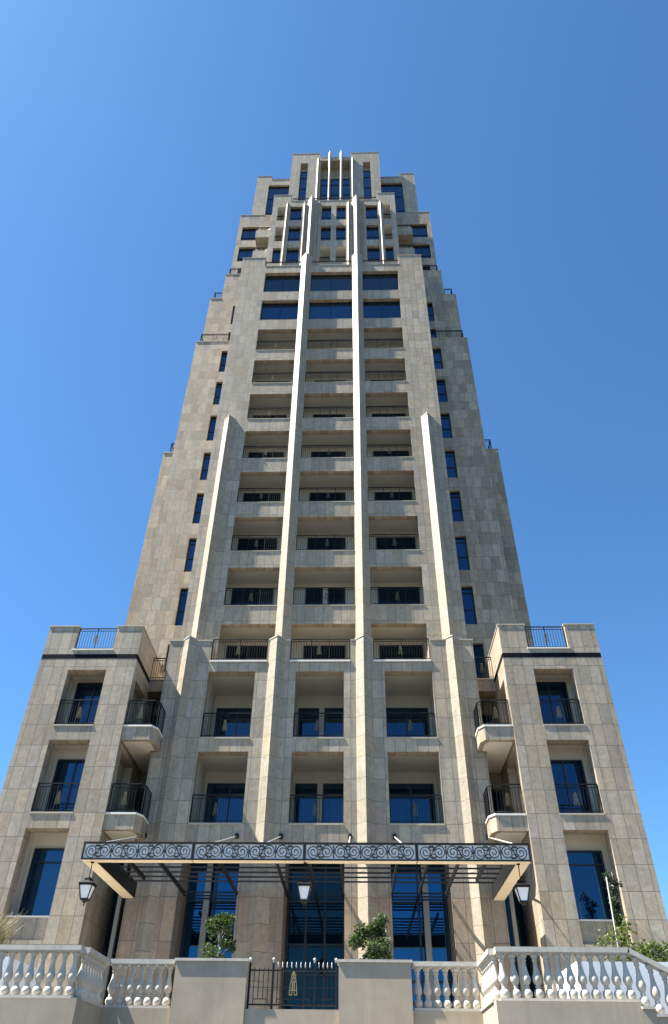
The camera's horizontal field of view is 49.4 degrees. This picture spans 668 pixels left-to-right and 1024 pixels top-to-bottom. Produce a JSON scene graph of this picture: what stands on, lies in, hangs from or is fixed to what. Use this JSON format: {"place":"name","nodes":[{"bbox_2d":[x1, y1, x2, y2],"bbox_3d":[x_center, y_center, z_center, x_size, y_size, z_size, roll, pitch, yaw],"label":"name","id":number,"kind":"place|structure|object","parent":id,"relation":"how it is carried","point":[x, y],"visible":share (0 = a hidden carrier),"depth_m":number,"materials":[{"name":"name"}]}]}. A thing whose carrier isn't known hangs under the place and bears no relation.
{"place":"outdoors","nodes":[
{"label":"outdoors","id":0,"kind":"place"},
{"bbox_2d":[0,0,667,919],"label":"sky","id":1,"kind":"structure","parent":0,"point":[137,136],"materials":[{"name":"blue"}]},
{"bbox_3d":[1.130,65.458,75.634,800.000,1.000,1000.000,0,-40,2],"label":"street","id":2,"kind":"structure","parent":0,"visible":0},
{"bbox_2d":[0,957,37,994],"bbox_3d":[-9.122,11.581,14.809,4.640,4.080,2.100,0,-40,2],"label":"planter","id":3,"kind":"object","parent":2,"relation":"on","point":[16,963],"visible":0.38,"depth_m":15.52,"materials":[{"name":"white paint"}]},
{"bbox_2d":[0,909,24,956],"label":"ornamental grass","id":4,"kind":"object","parent":3,"relation":"in","point":[2,938],"depth_m":16.34,"materials":[{"name":"beige plant"}]},
{"bbox_2d":[0,151,667,1010],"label":"hotel tower","id":5,"kind":"structure","parent":2,"relation":"on","point":[324,633],"depth_m":29.63,"materials":[{"name":"stone"}]},
{"bbox_2d":[18,848,64,915],"bbox_3d":[-9.785,12.710,24.839,1.480,2.270,0.090,0,-40,2],"label":"window","id":6,"kind":"structure","parent":5,"relation":"in","point":[39,890],"depth_m":24.88,"materials":[{"name":"blue glass"}]},
{"bbox_2d":[45,759,85,811],"bbox_3d":[-9.751,10.297,26.840,1.440,2.320,0.090,0,-40,2],"label":"balcony door","id":7,"kind":"structure","parent":5,"relation":"in","point":[67,770],"depth_m":27.08,"materials":[{"name":"blue glass"}]},
{"bbox_2d":[67,683,102,723],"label":"balcony door","id":8,"kind":"structure","parent":5,"relation":"in","point":[83,690],"depth_m":29.15,"materials":[{"name":"blue glass"}]},
{"bbox_2d":[100,863,130,1004],"bbox_3d":[-7.446,14.797,24.881,0.860,5.580,0.090,0,-40,2],"label":"side door","id":9,"kind":"structure","parent":5,"relation":"in","point":[115,895],"depth_m":25.19,"materials":[{"name":"black glass"}]},
{"bbox_2d":[137,790,144,813],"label":"balcony door","id":10,"kind":"structure","parent":5,"relation":"in","point":[141,792],"depth_m":28.94,"materials":[{"name":"black glass"}]},
{"bbox_2d":[175,589,187,624],"bbox_3d":[-7.488,4.796,36.273,0.584,2.194,0.090,0,-40,2],"label":"window","id":11,"kind":"structure","parent":5,"relation":"in","point":[184,592],"depth_m":36.31,"materials":[{"name":"blue glass"}]},
{"bbox_2d":[184,539,196,571],"bbox_3d":[-7.454,2.342,38.308,0.584,2.194,0.090,0,-40,2],"label":"window","id":12,"kind":"structure","parent":5,"relation":"in","point":[192,543],"depth_m":38.35,"materials":[{"name":"blue glass"}]},
{"bbox_2d":[193,495,203,523],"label":"window","id":13,"kind":"structure","parent":5,"relation":"in","point":[198,507],"depth_m":40.37,"materials":[{"name":"blue glass"}]},
{"bbox_2d":[200,454,210,479],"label":"window","id":14,"kind":"structure","parent":5,"relation":"in","point":[206,460],"depth_m":42.42,"materials":[{"name":"blue glass"}]},
{"bbox_2d":[179,863,239,957],"bbox_3d":[-4.249,14.913,24.872,1.990,5.460,0.090,0,-40,2],"label":"shop window","id":15,"kind":"structure","parent":5,"relation":"in","point":[193,911],"depth_m":25.66,"materials":[{"name":"blue glass"}]},
{"bbox_2d":[207,417,216,440],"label":"window","id":16,"kind":"structure","parent":5,"relation":"in","point":[212,425],"depth_m":44.44,"materials":[{"name":"blue glass"}]},
{"bbox_2d":[213,383,221,404],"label":"window","id":17,"kind":"structure","parent":5,"relation":"in","point":[219,385],"depth_m":46.49,"materials":[{"name":"blue glass"}]},
{"bbox_2d":[219,352,227,371],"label":"window","id":18,"kind":"structure","parent":5,"relation":"in","point":[224,354],"depth_m":48.54,"materials":[{"name":"blue glass"}]},
{"bbox_2d":[203,783,245,822],"bbox_3d":[-4.192,11.895,28.681,1.850,2.330,0.090,0,-40,2],"label":"balcony door","id":19,"kind":"structure","parent":5,"relation":"in","point":[212,788],"depth_m":28.95,"materials":[{"name":"blue glass"}]},
{"bbox_2d":[213,708,251,736],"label":"balcony door","id":20,"kind":"structure","parent":5,"relation":"in","point":[219,710],"depth_m":31.11,"materials":[{"name":"blue glass"}]},
{"bbox_2d":[225,646,267,659],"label":"balcony door","id":21,"kind":"structure","parent":5,"relation":"in","point":[255,648],"depth_m":34.59,"materials":[{"name":"black glass"}]},
{"bbox_2d":[238,249,254,260],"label":"window","id":22,"kind":"structure","parent":5,"relation":"in","point":[243,253],"depth_m":60.28,"materials":[{"name":"blue glass"}]},
{"bbox_2d":[241,229,257,240],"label":"window","id":23,"kind":"structure","parent":5,"relation":"in","point":[247,234],"depth_m":62.21,"materials":[{"name":"blue glass"}]},
{"bbox_2d":[231,589,273,603],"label":"balcony door","id":24,"kind":"structure","parent":5,"relation":"in","point":[256,592],"depth_m":36.33,"materials":[{"name":"black glass"}]},
{"bbox_2d":[237,538,276,550],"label":"balcony door","id":25,"kind":"structure","parent":5,"relation":"in","point":[271,541],"depth_m":38.43,"materials":[{"name":"black glass"}]},
{"bbox_2d":[243,493,280,500],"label":"balcony door","id":26,"kind":"structure","parent":5,"relation":"in","point":[264,495],"depth_m":40.53,"materials":[{"name":"black glass"}]},
{"bbox_2d":[248,452,283,457],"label":"balcony door","id":27,"kind":"structure","parent":5,"relation":"in","point":[279,454],"depth_m":42.61,"materials":[{"name":"black glass"}]},
{"bbox_2d":[253,415,286,417],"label":"balcony door","id":28,"kind":"structure","parent":5,"relation":"in","point":[254,416],"depth_m":44.69,"materials":[{"name":"black glass"}]},
{"bbox_2d":[272,250,280,262],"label":"window","id":29,"kind":"structure","parent":5,"relation":"in","point":[276,253],"depth_m":56.83,"materials":[{"name":"blue glass"}]},
{"bbox_2d":[260,303,297,319],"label":"long window","id":30,"kind":"structure","parent":5,"relation":"in","point":[270,311],"depth_m":49.49,"materials":[{"name":"blue glass"}]},
{"bbox_2d":[264,276,299,291],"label":"long window","id":31,"kind":"structure","parent":5,"relation":"in","point":[272,283],"depth_m":51.59,"materials":[{"name":"blue glass"}]},
{"bbox_2d":[286,250,298,262],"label":"window","id":32,"kind":"structure","parent":5,"relation":"in","point":[292,255],"depth_m":56.83,"materials":[{"name":"blue glass"}]},
{"bbox_2d":[288,229,300,240],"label":"window","id":33,"kind":"structure","parent":5,"relation":"in","point":[294,234],"depth_m":58.76,"materials":[{"name":"blue glass"}]},
{"bbox_2d":[290,209,301,219],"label":"window","id":34,"kind":"structure","parent":5,"relation":"in","point":[296,214],"depth_m":60.86,"materials":[{"name":"blue glass"}]},
{"bbox_2d":[298,172,307,200],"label":"tall window","id":35,"kind":"structure","parent":5,"relation":"in","point":[303,177],"depth_m":66.76,"materials":[{"name":"blue glass"}]},
{"bbox_2d":[81,833,530,904],"bbox_3d":[-0.732,10.982,23.479,12.560,2.192,6.690,0,-40,2],"label":"entrance canopy","id":36,"kind":"object","parent":5,"relation":"attached to","point":[106,857],"visible":0.99,"depth_m":20.51,"materials":[{"name":"black metal"}]},
{"bbox_2d":[78,861,96,905],"bbox_3d":[-6.828,10.314,20.176,0.410,1.130,0.410,0,-40,2],"label":"lantern","id":37,"kind":"object","parent":36,"relation":"hanging from","point":[87,886],"visible":1,"depth_m":19.99,"materials":[{"name":"black metal"}]},
{"bbox_2d":[297,862,311,907],"bbox_3d":[-0.810,10.265,20.015,0.410,1.130,0.410,0,-40,2],"label":"lantern","id":38,"kind":"object","parent":36,"relation":"hanging from","point":[304,885],"visible":1,"depth_m":19.82,"materials":[{"name":"black metal"}]},
{"bbox_2d":[513,863,529,908],"bbox_3d":[5.117,10.216,19.857,0.410,1.130,0.410,0,-40,2],"label":"lantern","id":39,"kind":"object","parent":36,"relation":"hanging from","point":[521,888],"visible":1,"depth_m":19.67,"materials":[{"name":"black metal"}]},
{"bbox_2d":[294,783,317,822],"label":"balcony door","id":40,"kind":"structure","parent":5,"relation":"in","point":[300,788],"depth_m":28.91,"materials":[{"name":"blue glass"}]},
{"bbox_2d":[297,708,318,736],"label":"balcony door","id":41,"kind":"structure","parent":5,"relation":"in","point":[306,717],"depth_m":31.03,"materials":[{"name":"blue glass"}]},
{"bbox_2d":[283,864,343,1009],"bbox_3d":[-0.645,14.883,24.776,2.020,5.460,0.090,0,-40,2],"label":"entrance door","id":42,"kind":"structure","parent":5,"relation":"in","point":[313,931],"depth_m":24.97,"materials":[{"name":"blue glass"}]},
{"bbox_2d":[305,588,322,604],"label":"balcony door","id":43,"kind":"structure","parent":5,"relation":"in","point":[314,592],"depth_m":36.22,"materials":[{"name":"black glass"}]},
{"bbox_2d":[303,645,345,659],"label":"balcony door","id":44,"kind":"structure","parent":5,"relation":"in","point":[334,653],"depth_m":34.53,"materials":[{"name":"black glass"}]},
{"bbox_2d":[307,538,344,548],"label":"balcony door","id":45,"kind":"structure","parent":5,"relation":"in","point":[320,542],"depth_m":38.33,"materials":[{"name":"black glass"}]},
{"bbox_2d":[321,228,330,239],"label":"window","id":46,"kind":"structure","parent":5,"relation":"in","point":[325,232],"depth_m":58.73,"materials":[{"name":"blue glass"}]},
{"bbox_2d":[322,208,330,219],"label":"window","id":47,"kind":"structure","parent":5,"relation":"in","point":[326,212],"depth_m":60.76,"materials":[{"name":"blue glass"}]},
{"bbox_2d":[309,492,344,500],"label":"balcony door","id":48,"kind":"structure","parent":5,"relation":"in","point":[313,496],"depth_m":40.41,"materials":[{"name":"black glass"}]},
{"bbox_2d":[311,451,344,456],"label":"balcony door","id":49,"kind":"structure","parent":5,"relation":"in","point":[333,453],"depth_m":42.52,"materials":[{"name":"black glass"}]},
{"bbox_2d":[313,414,344,417],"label":"balcony door","id":50,"kind":"structure","parent":5,"relation":"in","point":[316,415],"depth_m":44.60,"materials":[{"name":"black glass"}]},
{"bbox_2d":[314,380,344,381],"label":"balcony door","id":51,"kind":"structure","parent":5,"relation":"in","point":[319,380],"depth_m":46.66,"materials":[{"name":"black glass"}]},
{"bbox_2d":[309,302,351,318],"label":"long window","id":52,"kind":"structure","parent":5,"relation":"in","point":[332,310],"depth_m":49.40,"materials":[{"name":"blue glass"}]},
{"bbox_2d":[310,275,351,290],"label":"long window","id":53,"kind":"structure","parent":5,"relation":"in","point":[318,282],"depth_m":51.51,"materials":[{"name":"blue glass"}]},
{"bbox_2d":[322,783,343,823],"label":"balcony door","id":54,"kind":"structure","parent":5,"relation":"in","point":[331,808],"depth_m":28.81,"materials":[{"name":"blue glass"}]},
{"bbox_2d":[324,708,343,736],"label":"balcony door","id":55,"kind":"structure","parent":5,"relation":"in","point":[332,730],"depth_m":30.99,"materials":[{"name":"blue glass"}]},
{"bbox_2d":[320,179,349,199],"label":"tall window","id":56,"kind":"structure","parent":5,"relation":"in","point":[334,187],"depth_m":67.10,"materials":[{"name":"blue glass"}]},
{"bbox_2d":[328,588,344,604],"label":"balcony door","id":57,"kind":"structure","parent":5,"relation":"in","point":[333,596],"depth_m":36.17,"materials":[{"name":"black glass"}]},
{"bbox_2d":[336,228,345,239],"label":"window","id":58,"kind":"structure","parent":5,"relation":"in","point":[340,232],"depth_m":58.67,"materials":[{"name":"blue glass"}]},
{"bbox_2d":[336,208,345,219],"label":"window","id":59,"kind":"structure","parent":5,"relation":"in","point":[340,212],"depth_m":60.77,"materials":[{"name":"blue glass"}]},
{"bbox_2d":[363,171,370,198],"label":"tall window","id":60,"kind":"structure","parent":5,"relation":"in","point":[366,174],"depth_m":66.68,"materials":[{"name":"blue glass"}]},
{"bbox_2d":[366,207,377,218],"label":"window","id":61,"kind":"structure","parent":5,"relation":"in","point":[371,212],"depth_m":60.67,"materials":[{"name":"blue glass"}]},
{"bbox_2d":[366,227,378,239],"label":"window","id":62,"kind":"structure","parent":5,"relation":"in","point":[372,232],"depth_m":58.63,"materials":[{"name":"blue glass"}]},
{"bbox_2d":[367,248,379,261],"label":"window","id":63,"kind":"structure","parent":5,"relation":"in","point":[373,253],"depth_m":56.63,"materials":[{"name":"blue glass"}]},
{"bbox_2d":[362,274,398,289],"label":"long window","id":64,"kind":"structure","parent":5,"relation":"in","point":[370,281],"depth_m":51.44,"materials":[{"name":"blue glass"}]},
{"bbox_2d":[363,301,400,317],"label":"long window","id":65,"kind":"structure","parent":5,"relation":"in","point":[370,309],"depth_m":49.30,"materials":[{"name":"blue glass"}]},
{"bbox_2d":[372,413,405,416],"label":"balcony door","id":66,"kind":"structure","parent":5,"relation":"in","point":[399,414],"depth_m":44.50,"materials":[{"name":"black glass"}]},
{"bbox_2d":[385,248,393,259],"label":"window","id":67,"kind":"structure","parent":5,"relation":"in","point":[389,251],"depth_m":56.59,"materials":[{"name":"blue glass"}]},
{"bbox_2d":[373,451,408,455],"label":"balcony door","id":68,"kind":"structure","parent":5,"relation":"in","point":[384,453],"depth_m":42.43,"materials":[{"name":"black glass"}]},
{"bbox_2d":[375,492,411,499],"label":"balcony door","id":69,"kind":"structure","parent":5,"relation":"in","point":[378,495],"depth_m":40.32,"materials":[{"name":"black glass"}]},
{"bbox_2d":[376,537,415,549],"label":"balcony door","id":70,"kind":"structure","parent":5,"relation":"in","point":[381,543],"depth_m":38.23,"materials":[{"name":"black glass"}]},
{"bbox_2d":[378,588,419,602],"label":"balcony door","id":71,"kind":"structure","parent":5,"relation":"in","point":[383,597],"depth_m":36.13,"materials":[{"name":"black glass"}]},
{"bbox_2d":[380,645,423,657],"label":"balcony door","id":72,"kind":"structure","parent":5,"relation":"in","point":[383,647],"depth_m":34.43,"materials":[{"name":"black glass"}]},
{"bbox_2d":[386,708,429,736],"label":"balcony door","id":73,"kind":"structure","parent":5,"relation":"in","point":[396,724],"depth_m":30.88,"materials":[{"name":"blue glass"}]},
{"bbox_2d":[389,784,435,822],"bbox_3d":[3.056,11.835,28.487,1.850,2.330,0.090,0,-40,2],"label":"balcony door","id":74,"kind":"structure","parent":5,"relation":"in","point":[394,789],"depth_m":28.77,"materials":[{"name":"blue glass"}]},
{"bbox_2d":[411,226,427,236],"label":"window","id":75,"kind":"structure","parent":5,"relation":"in","point":[418,231],"depth_m":61.81,"materials":[{"name":"blue glass"}]},
{"bbox_2d":[390,864,453,1010],"bbox_3d":[2.959,14.854,24.680,1.990,5.460,0.090,0,-40,2],"label":"window","id":76,"kind":"structure","parent":5,"relation":"in","point":[407,917],"depth_m":25.12,"materials":[{"name":"blue glass"}]},
{"bbox_2d":[414,246,430,257],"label":"window","id":77,"kind":"structure","parent":5,"relation":"in","point":[424,251],"depth_m":59.80,"materials":[{"name":"blue glass"}]},
{"bbox_2d":[427,304,433,320],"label":"window","id":78,"kind":"structure","parent":5,"relation":"in","point":[429,306],"depth_m":53.00,"materials":[{"name":"blue glass"}]},
{"bbox_2d":[430,330,435,337],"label":"window","id":79,"kind":"structure","parent":5,"relation":"in","point":[432,332],"depth_m":51.35,"materials":[{"name":"blue glass"}]},
{"bbox_2d":[432,349,442,368],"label":"window","id":80,"kind":"structure","parent":5,"relation":"in","point":[437,357],"depth_m":48.16,"materials":[{"name":"blue glass"}]},
{"bbox_2d":[436,380,446,401],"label":"window","id":81,"kind":"structure","parent":5,"relation":"in","point":[441,389],"depth_m":46.13,"materials":[{"name":"blue glass"}]},
{"bbox_2d":[440,414,451,437],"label":"window","id":82,"kind":"structure","parent":5,"relation":"in","point":[445,419],"depth_m":44.08,"materials":[{"name":"blue glass"}]},
{"bbox_2d":[445,451,456,477],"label":"window","id":83,"kind":"structure","parent":5,"relation":"in","point":[449,455],"depth_m":42.05,"materials":[{"name":"blue glass"}]},
{"bbox_2d":[450,492,462,520],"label":"window","id":84,"kind":"structure","parent":5,"relation":"in","point":[456,508],"depth_m":40.02,"materials":[{"name":"blue glass"}]},
{"bbox_2d":[455,537,469,569],"bbox_3d":[6.670,2.226,37.930,0.584,2.194,0.090,0,-40,2],"label":"window","id":85,"kind":"structure","parent":5,"relation":"in","point":[463,563],"depth_m":37.96,"materials":[{"name":"blue glass"}]},
{"bbox_2d":[461,588,476,623],"bbox_3d":[6.636,4.679,35.896,0.584,2.194,0.090,0,-40,2],"label":"window","id":86,"kind":"structure","parent":5,"relation":"in","point":[467,594],"depth_m":35.91,"materials":[{"name":"blue glass"}]},
{"bbox_2d":[473,645,484,677],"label":"balcony door","id":87,"kind":"structure","parent":5,"relation":"in","point":[477,649],"depth_m":34.15,"materials":[{"name":"blue glass"}]},
{"bbox_2d":[481,715,491,724],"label":"balcony door","id":88,"kind":"structure","parent":5,"relation":"in","point":[487,718],"depth_m":30.74,"materials":[{"name":"black glass"}]},
{"bbox_2d":[491,791,503,812],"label":"balcony door","id":89,"kind":"structure","parent":5,"relation":"in","point":[498,795],"depth_m":28.56,"materials":[{"name":"black glass"}]},
{"bbox_2d":[500,865,534,997],"bbox_3d":[6.149,14.686,24.517,0.860,5.580,0.090,0,-40,2],"label":"side door","id":90,"kind":"structure","parent":5,"relation":"in","point":[519,908],"depth_m":24.83,"materials":[{"name":"black glass"}]},
{"bbox_2d":[536,682,573,723],"bbox_3d":[8.516,7.711,28.372,1.440,2.310,0.090,0,-40,2],"label":"balcony door","id":91,"kind":"structure","parent":5,"relation":"in","point":[546,690],"depth_m":28.62,"materials":[{"name":"blue glass"}]},
{"bbox_2d":[550,760,592,812],"bbox_3d":[8.482,10.147,26.352,1.440,2.320,0.090,0,-40,2],"label":"balcony door","id":92,"kind":"structure","parent":5,"relation":"in","point":[563,771],"depth_m":26.57,"materials":[{"name":"blue glass"}]},
{"bbox_2d":[566,850,614,918],"bbox_3d":[8.448,12.560,24.351,1.480,2.270,0.090,0,-40,2],"label":"window","id":93,"kind":"structure","parent":5,"relation":"in","point":[587,867],"depth_m":24.40,"materials":[{"name":"blue glass"}]},
{"bbox_2d":[0,958,667,1023],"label":"retaining wall","id":94,"kind":"structure","parent":2,"relation":"on","point":[214,991],"depth_m":14.86,"materials":[{"name":"beige paint"}]},
{"bbox_2d":[0,944,110,1007],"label":"balustrade","id":95,"kind":"object","parent":94,"relation":"on","point":[88,977],"visible":1,"depth_m":14.22,"materials":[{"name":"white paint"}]},
{"bbox_2d":[102,959,175,1007],"bbox_3d":[-4.101,10.004,15.416,1.390,0.870,0.260,0,-40,2],"label":"balustrade","id":96,"kind":"object","parent":94,"relation":"on","point":[151,964],"visible":0.99,"depth_m":15.35,"materials":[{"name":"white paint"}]},
{"bbox_2d":[246,957,336,1009],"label":"iron gate","id":97,"kind":"structure","parent":94,"relation":"on","point":[295,987],"depth_m":15.33,"materials":[{"name":"metal"}]},
{"bbox_2d":[412,961,480,1010],"bbox_3d":[2.351,9.951,15.244,1.380,0.870,0.260,0,-40,2],"label":"balustrade","id":98,"kind":"object","parent":94,"relation":"on","point":[436,966],"visible":1,"depth_m":15.17,"materials":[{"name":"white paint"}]},
{"bbox_2d":[477,946,639,1010],"bbox_3d":[4.318,9.265,14.375,2.670,0.870,1.870,0,-40,2],"label":"balustrade","id":99,"kind":"object","parent":94,"relation":"on","point":[493,979],"visible":0.98,"depth_m":13.75,"materials":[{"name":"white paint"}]},
{"bbox_2d":[627,948,667,1016],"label":"stair balustrade","id":100,"kind":"object","parent":94,"relation":"on","point":[647,962],"visible":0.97,"depth_m":13.61,"materials":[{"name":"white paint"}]},
{"bbox_2d":[556,961,667,1013],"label":"planter","id":101,"kind":"object","parent":2,"relation":"on","point":[632,972],"visible":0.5,"depth_m":14.75,"materials":[{"name":"white paint"}]},
{"bbox_2d":[593,926,627,961],"bbox_3d":[6.013,9.534,15.642,0.680,1.030,0.876,0,-40,2],"label":"shrub","id":102,"kind":"object","parent":101,"relation":"in","point":[611,939],"visible":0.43,"depth_m":15.68,"materials":[{"name":"green plant"}]},
{"bbox_2d":[616,915,649,961],"bbox_3d":[6.626,9.716,16.136,0.799,1.393,0.805,18,-43,-20],"label":"shrub","id":103,"kind":"object","parent":101,"relation":"in","point":[627,941],"visible":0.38,"depth_m":16.32,"materials":[{"name":"green plant"}]},
{"bbox_2d":[634,939,667,961],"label":"shrub","id":104,"kind":"object","parent":101,"relation":"in","point":[655,946],"visible":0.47,"depth_m":15.38,"materials":[{"name":"green plant"}]},
{"bbox_2d":[659,940,667,960],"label":"shrub","id":105,"kind":"object","parent":101,"relation":"in","point":[665,949],"visible":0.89,"depth_m":15.42,"materials":[{"name":"green plant"}]},
{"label":"terrace","id":106,"kind":"structure","parent":2,"relation":"on","visible":0},
{"bbox_2d":[200,909,237,957],"bbox_3d":[-2.667,10.319,16.655,0.885,2.117,1.148,0,-40,2],"label":"potted tree","id":107,"kind":"object","parent":106,"relation":"on","point":[223,942],"visible":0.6,"depth_m":16.89,"materials":[{"name":"green plant"}]},
{"bbox_2d":[347,912,393,959],"bbox_3d":[0.837,10.230,16.473,1.106,2.097,0.987,0,-40,2],"label":"potted tree","id":108,"kind":"object","parent":106,"relation":"on","point":[373,931],"visible":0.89,"depth_m":16.82,"materials":[{"name":"green plant"}]},
{"bbox_2d":[606,877,618,946],"bbox_3d":[8.469,13.150,21.561,0.221,4.262,0.041,0,-40,2],"label":"plant stake","id":109,"kind":"object","parent":106,"relation":"on","point":[611,910],"visible":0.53,"depth_m":22.31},
{"bbox_2d":[601,869,630,959],"bbox_3d":[8.793,13.217,21.885,0.661,4.580,0.459,0,-40,2],"label":"climbing plant","id":110,"kind":"object","parent":106,"relation":"on","point":[615,903],"visible":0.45,"depth_m":22.69,"materials":[{"name":"green plant"}]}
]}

